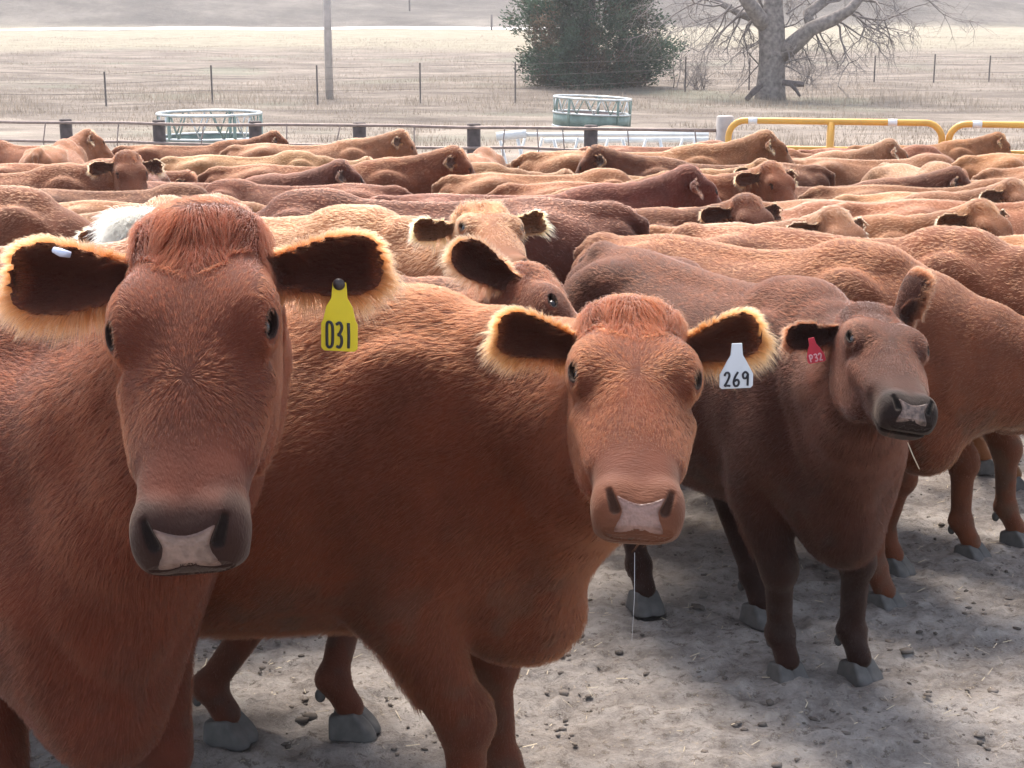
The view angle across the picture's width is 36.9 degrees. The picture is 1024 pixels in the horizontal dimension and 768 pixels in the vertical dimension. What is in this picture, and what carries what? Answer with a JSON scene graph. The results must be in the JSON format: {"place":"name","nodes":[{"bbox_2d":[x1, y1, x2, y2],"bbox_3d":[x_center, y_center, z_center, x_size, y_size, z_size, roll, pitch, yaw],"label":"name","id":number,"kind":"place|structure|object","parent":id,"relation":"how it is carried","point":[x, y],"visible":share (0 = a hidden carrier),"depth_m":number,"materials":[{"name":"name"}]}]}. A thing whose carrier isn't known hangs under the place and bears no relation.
{"place":"outdoors","nodes":[
{"label":"outdoors","id":0,"kind":"place"},
{"bbox_2d":[0,26,559,30],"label":"road","id":1,"kind":"structure","parent":0,"point":[304,28],"depth_m":205.56,"materials":[{"name":"grey asphalt"}]},
{"bbox_2d":[0,0,1023,767],"bbox_3d":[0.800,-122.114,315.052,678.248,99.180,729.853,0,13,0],"label":"ground","id":2,"kind":"structure","parent":0,"point":[624,724],"depth_m":5.72,"materials":[{"name":"grey soil"}]},
{"bbox_2d":[0,185,96,246],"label":"cow","id":3,"kind":"object","parent":2,"relation":"on","point":[27,211],"visible":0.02,"depth_m":7.57},
{"bbox_2d":[0,140,112,163],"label":"cow","id":4,"kind":"object","parent":2,"relation":"on","point":[11,153],"visible":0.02,"depth_m":18.81},
{"bbox_2d":[0,237,129,254],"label":"cow","id":5,"kind":"object","parent":2,"relation":"on","point":[120,246],"depth_m":5.22},
{"bbox_2d":[19,128,113,164],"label":"cow","id":6,"kind":"object","parent":2,"relation":"on","point":[82,146],"visible":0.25,"depth_m":17.84},
{"bbox_2d":[0,149,166,190],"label":"cow","id":7,"kind":"object","parent":2,"relation":"on","point":[125,170],"visible":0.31,"depth_m":11.13},
{"bbox_2d":[0,158,197,182],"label":"cow","id":8,"kind":"object","parent":2,"relation":"on","point":[187,175],"visible":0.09,"depth_m":14.80},
{"bbox_2d":[79,204,143,227],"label":"cow","id":9,"kind":"object","parent":2,"relation":"on","point":[89,217],"depth_m":8.66},
{"bbox_2d":[38,183,209,203],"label":"cow","id":10,"kind":"object","parent":2,"relation":"on","point":[139,196],"visible":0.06,"depth_m":10.54},
{"bbox_2d":[142,159,170,181],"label":"cow","id":11,"kind":"object","parent":2,"relation":"on","point":[155,177],"visible":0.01,"depth_m":13.60},
{"bbox_2d":[70,192,252,244],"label":"cow","id":12,"kind":"object","parent":2,"relation":"on","point":[116,226],"visible":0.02,"depth_m":6.19},
{"bbox_2d":[59,194,265,213],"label":"cow","id":13,"kind":"object","parent":2,"relation":"on","point":[84,206],"visible":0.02,"depth_m":9.84},
{"bbox_2d":[112,130,289,161],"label":"cow","id":14,"kind":"object","parent":2,"relation":"on","point":[147,153],"visible":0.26,"depth_m":19.52},
{"bbox_2d":[0,194,411,767],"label":"cow","id":15,"kind":"object","parent":2,"relation":"on","point":[145,380],"visible":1,"depth_m":2.46},
{"bbox_2d":[52,247,70,257],"bbox_3d":[-0.697,-0.203,2.376,0.030,0.018,0.016,0,13,0],"label":"ear clip","id":16,"kind":"object","parent":15,"relation":"attached to","point":[60,252],"visible":1,"depth_m":2.37,"materials":[{"name":"metal"}]},
{"bbox_2d":[321,278,357,351],"bbox_3d":[-0.272,-0.108,2.418,0.058,0.119,0.012,3,16,4],"label":"ear tag","id":17,"kind":"object","parent":15,"relation":"attached to","point":[339,328],"visible":1,"depth_m":2.42,"materials":[{"name":"yellow plastic"}]},
{"bbox_2d":[155,109,262,145],"bbox_3d":[-6.725,-5.536,34.245,2.352,1.048,2.348,0,13,0],"label":"ring feeder","id":18,"kind":"object","parent":2,"relation":"on","point":[196,137],"visible":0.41,"depth_m":33.79,"materials":[{"name":"green paint"}]},
{"bbox_2d":[147,158,365,188],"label":"cow","id":19,"kind":"object","parent":2,"relation":"on","point":[338,171],"visible":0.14,"depth_m":11.86},
{"bbox_2d":[160,150,372,174],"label":"cow","id":20,"kind":"object","parent":2,"relation":"on","point":[198,164],"visible":0.11,"depth_m":15.46},
{"bbox_2d":[205,178,412,205],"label":"cow","id":21,"kind":"object","parent":2,"relation":"on","point":[241,189],"visible":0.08,"depth_m":11.20},
{"bbox_2d":[220,129,417,160],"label":"cow","id":22,"kind":"object","parent":2,"relation":"on","point":[397,143],"visible":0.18,"depth_m":17.54},
{"bbox_2d":[96,196,558,277],"bbox_3d":[-0.800,-0.102,6.329,2.689,1.429,0.738,11,17,39],"label":"cow","id":23,"kind":"object","parent":2,"relation":"on","point":[416,243],"visible":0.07,"depth_m":5.65},
{"bbox_2d":[323,0,333,98],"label":"utility pole","id":24,"kind":"object","parent":2,"relation":"on","point":[328,50],"visible":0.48,"depth_m":58.53,"materials":[{"name":"grey wood"}]},
{"bbox_2d":[197,145,475,193],"bbox_3d":[-1.430,-1.347,13.027,2.455,1.339,0.639,0,13,-2],"label":"cow","id":25,"kind":"object","parent":2,"relation":"on","point":[422,173],"visible":0.2,"depth_m":12.83},
{"bbox_2d":[0,115,733,157],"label":"pen fence","id":26,"kind":"object","parent":2,"relation":"on","point":[723,122],"visible":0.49,"depth_m":22.99,"materials":[{"name":"grey metal"}]},
{"bbox_2d":[191,233,576,751],"bbox_3d":[-0.859,0.236,4.343,2.510,1.407,0.784,4,14,16],"label":"cow","id":27,"kind":"object","parent":2,"relation":"on","point":[485,273],"visible":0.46,"depth_m":4.17},
{"bbox_2d":[257,187,649,286],"bbox_3d":[-0.668,-0.239,7.097,2.613,1.323,0.743,0,13,2],"label":"cow","id":28,"kind":"object","parent":2,"relation":"on","point":[575,223],"visible":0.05,"depth_m":6.86},
{"bbox_2d":[466,146,510,167],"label":"cow","id":29,"kind":"object","parent":2,"relation":"on","point":[484,154],"visible":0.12,"depth_m":15.44},
{"bbox_2d":[491,15,492,29],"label":"hill pole","id":30,"kind":"object","parent":2,"relation":"on","point":[491,22],"visible":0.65,"depth_m":198.50,"materials":[{"name":"grey wood"}]},
{"bbox_2d":[197,282,788,767],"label":"cow","id":31,"kind":"object","parent":2,"relation":"on","point":[461,496],"visible":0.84,"depth_m":3.19},
{"bbox_2d":[632,553,634,632],"bbox_3d":[0.209,0.366,2.636,0.004,0.160,0.002,0,13,0],"label":"saliva thread","id":32,"kind":"object","parent":31,"relation":"hanging from","point":[634,585],"visible":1,"depth_m":2.63},
{"bbox_2d":[719,343,752,388],"bbox_3d":[0.430,-0.034,2.944,0.065,0.091,0.007,-3,20,-2],"label":"ear tag","id":33,"kind":"object","parent":31,"relation":"attached to","point":[736,371],"visible":1,"depth_m":2.95,"materials":[{"name":"white plastic"}]},
{"bbox_2d":[0,54,1011,105],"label":"wire fence","id":34,"kind":"object","parent":2,"relation":"on","point":[515,64],"visible":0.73,"depth_m":56.65,"materials":[{"name":"metal"}]},
{"bbox_2d":[0,34,1023,152],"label":"dry grass","id":35,"kind":"structure","parent":2,"relation":"on","point":[802,142],"depth_m":58.63,"materials":[{"name":"beige plant"}]},
{"bbox_2d":[471,162,573,174],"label":"cow","id":36,"kind":"object","parent":2,"relation":"on","point":[484,167],"visible":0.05,"depth_m":13.52},
{"bbox_2d":[39,466,1022,767],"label":"straw bits","id":37,"kind":"object","parent":2,"relation":"on","point":[701,658],"visible":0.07,"depth_m":4.69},
{"bbox_2d":[431,168,631,194],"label":"cow","id":38,"kind":"object","parent":2,"relation":"on","point":[481,183],"visible":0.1,"depth_m":12.23},
{"bbox_2d":[48,445,1023,767],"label":"dirt clods","id":39,"kind":"object","parent":2,"relation":"on","point":[304,719],"visible":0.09,"depth_m":4.55,"materials":[{"name":"grey soil"}]},
{"bbox_2d":[370,164,721,208],"bbox_3d":[0.226,-0.698,9.629,2.451,1.332,0.594,-1,13,-5],"label":"cow","id":40,"kind":"object","parent":2,"relation":"on","point":[686,185],"visible":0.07,"depth_m":9.51},
{"bbox_2d":[433,170,668,195],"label":"cow","id":41,"kind":"object","parent":2,"relation":"on","point":[635,180],"depth_m":9.99},
{"bbox_2d":[552,94,631,126],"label":"ring feeder","id":42,"kind":"object","parent":2,"relation":"on","point":[572,117],"visible":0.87,"depth_m":43.16,"materials":[{"name":"green paint"}]},
{"bbox_2d":[498,0,689,90],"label":"cedar tree","id":43,"kind":"object","parent":2,"relation":"on","point":[581,31],"visible":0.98,"depth_m":64.95,"materials":[{"name":"green plant"}]},
{"bbox_2d":[496,130,715,166],"bbox_3d":[1.699,-4.066,27.833,4.076,1.149,0.924,-2,13,-7],"label":"trough","id":44,"kind":"object","parent":2,"relation":"on","point":[643,137],"visible":0.36,"depth_m":27.66,"materials":[{"name":"white metal"}]},
{"bbox_2d":[486,160,798,201],"bbox_3d":[0.914,-0.925,10.798,2.198,1.298,0.648,1,13,5],"label":"cow","id":45,"kind":"object","parent":2,"relation":"on","point":[770,181],"visible":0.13,"depth_m":10.55},
{"bbox_2d":[578,140,722,152],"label":"cow","id":46,"kind":"object","parent":2,"relation":"on","point":[624,148],"depth_m":17.22},
{"bbox_2d":[510,129,794,173],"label":"cow","id":47,"kind":"object","parent":2,"relation":"on","point":[761,143],"visible":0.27,"depth_m":14.12},
{"bbox_2d":[628,158,769,179],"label":"cow","id":48,"kind":"object","parent":2,"relation":"on","point":[755,163],"visible":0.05,"depth_m":12.85},
{"bbox_2d":[645,0,758,88],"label":"bare shrub","id":49,"kind":"object","parent":2,"relation":"on","point":[682,56],"visible":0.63,"depth_m":66.87,"materials":[{"name":"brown plant"}]},
{"bbox_2d":[666,44,740,89],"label":"bare shrub","id":50,"kind":"object","parent":2,"relation":"on","point":[695,86],"visible":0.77,"depth_m":64.71,"materials":[{"name":"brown plant"}]},
{"bbox_2d":[575,144,835,186],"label":"cow","id":51,"kind":"object","parent":2,"relation":"on","point":[629,164],"visible":0.14,"depth_m":13.44},
{"bbox_2d":[634,192,784,226],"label":"cow","id":52,"kind":"object","parent":2,"relation":"on","point":[748,207],"visible":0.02,"depth_m":8.30},
{"bbox_2d":[632,200,843,221],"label":"cow","id":53,"kind":"object","parent":2,"relation":"on","point":[805,208],"visible":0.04,"depth_m":9.15},
{"bbox_2d":[562,240,937,687],"bbox_3d":[0.735,0.181,4.870,0.701,1.320,2.382,-6,15,-23],"label":"cow","id":54,"kind":"object","parent":2,"relation":"on","point":[812,457],"visible":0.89,"depth_m":4.37},
{"bbox_2d":[807,337,825,363],"bbox_3d":[0.784,-0.087,3.984,0.046,0.069,0.005,-11,17,21],"label":"ear tag","id":55,"kind":"object","parent":54,"relation":"attached to","point":[815,354],"visible":1,"depth_m":3.98,"materials":[{"name":"red plastic"}]},
{"bbox_2d":[705,205,868,237],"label":"cow","id":56,"kind":"object","parent":2,"relation":"on","point":[837,220],"depth_m":7.09},
{"bbox_2d":[572,231,1023,611],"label":"cow","id":57,"kind":"object","parent":2,"relation":"on","point":[974,367],"visible":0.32,"depth_m":5.17},
{"bbox_2d":[787,148,813,157],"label":"cow","id":58,"kind":"object","parent":2,"relation":"on","point":[793,153],"visible":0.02,"depth_m":15.79},
{"bbox_2d":[610,0,998,100],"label":"bare tree","id":59,"kind":"object","parent":2,"relation":"on","point":[777,51],"visible":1,"depth_m":60.06,"materials":[{"name":"grey plant"}]},
{"bbox_2d":[792,48,841,83],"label":"bare shrub","id":60,"kind":"object","parent":2,"relation":"on","point":[799,70],"visible":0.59,"depth_m":68.51,"materials":[{"name":"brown plant"}]},
{"bbox_2d":[649,197,1013,238],"bbox_3d":[1.577,-0.356,7.986,2.006,1.244,0.648,2,13,7],"label":"cow","id":61,"kind":"object","parent":2,"relation":"on","point":[986,215],"visible":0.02,"depth_m":7.77},
{"bbox_2d":[725,117,944,149],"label":"pipe gate","id":62,"kind":"structure","parent":2,"relation":"on","point":[830,123],"depth_m":20.65,"materials":[{"name":"yellow metal"}]},
{"bbox_2d":[670,222,1023,561],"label":"cow","id":63,"kind":"object","parent":2,"relation":"on","point":[984,263],"visible":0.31,"depth_m":5.84},
{"bbox_2d":[792,138,908,159],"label":"cow","id":64,"kind":"object","parent":2,"relation":"on","point":[887,148],"visible":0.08,"depth_m":15.09},
{"bbox_2d":[793,153,953,185],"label":"cow","id":65,"kind":"object","parent":2,"relation":"on","point":[849,171],"visible":0.08,"depth_m":14.44},
{"bbox_2d":[833,191,914,201],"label":"cow","id":66,"kind":"object","parent":2,"relation":"on","point":[886,196],"visible":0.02,"depth_m":10.36},
{"bbox_2d":[798,144,954,161],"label":"cow","id":67,"kind":"object","parent":2,"relation":"on","point":[913,150],"visible":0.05,"depth_m":17.69},
{"bbox_2d":[795,165,971,198],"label":"cow","id":68,"kind":"object","parent":2,"relation":"on","point":[954,176],"visible":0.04,"depth_m":11.63},
{"bbox_2d":[762,177,1023,209],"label":"cow","id":69,"kind":"object","parent":2,"relation":"on","point":[1007,190],"visible":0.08,"depth_m":9.73},
{"bbox_2d":[797,177,1023,199],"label":"cow","id":70,"kind":"object","parent":2,"relation":"on","point":[821,192],"visible":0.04,"depth_m":11.08},
{"bbox_2d":[860,161,976,181],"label":"cow","id":71,"kind":"object","parent":2,"relation":"on","point":[885,170],"visible":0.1,"depth_m":13.24},
{"bbox_2d":[846,131,1011,160],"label":"cow","id":72,"kind":"object","parent":2,"relation":"on","point":[993,142],"visible":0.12,"depth_m":20.06},
{"bbox_2d":[835,198,1023,234],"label":"cow","id":73,"kind":"object","parent":2,"relation":"on","point":[1014,211],"visible":0.05,"depth_m":8.45},
{"bbox_2d":[948,8,995,31],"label":"bare shrub","id":74,"kind":"object","parent":2,"relation":"on","point":[966,23],"visible":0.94,"depth_m":184.94,"materials":[{"name":"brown plant"}]},
{"bbox_2d":[945,121,1023,153],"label":"pipe gate","id":75,"kind":"structure","parent":2,"relation":"on","point":[954,129],"depth_m":20.24,"materials":[{"name":"yellow metal"}]},
{"bbox_2d":[950,153,1023,179],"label":"cow","id":76,"kind":"object","parent":2,"relation":"on","point":[972,165],"visible":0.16,"depth_m":13.70},
{"bbox_2d":[971,166,1023,179],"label":"cow","id":77,"kind":"object","parent":2,"relation":"on","point":[1017,173],"visible":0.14,"depth_m":13.02},
{"bbox_2d":[973,234,1023,491],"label":"cow","id":78,"kind":"object","parent":2,"relation":"on","point":[987,466],"visible":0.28,"depth_m":7.11}
]}

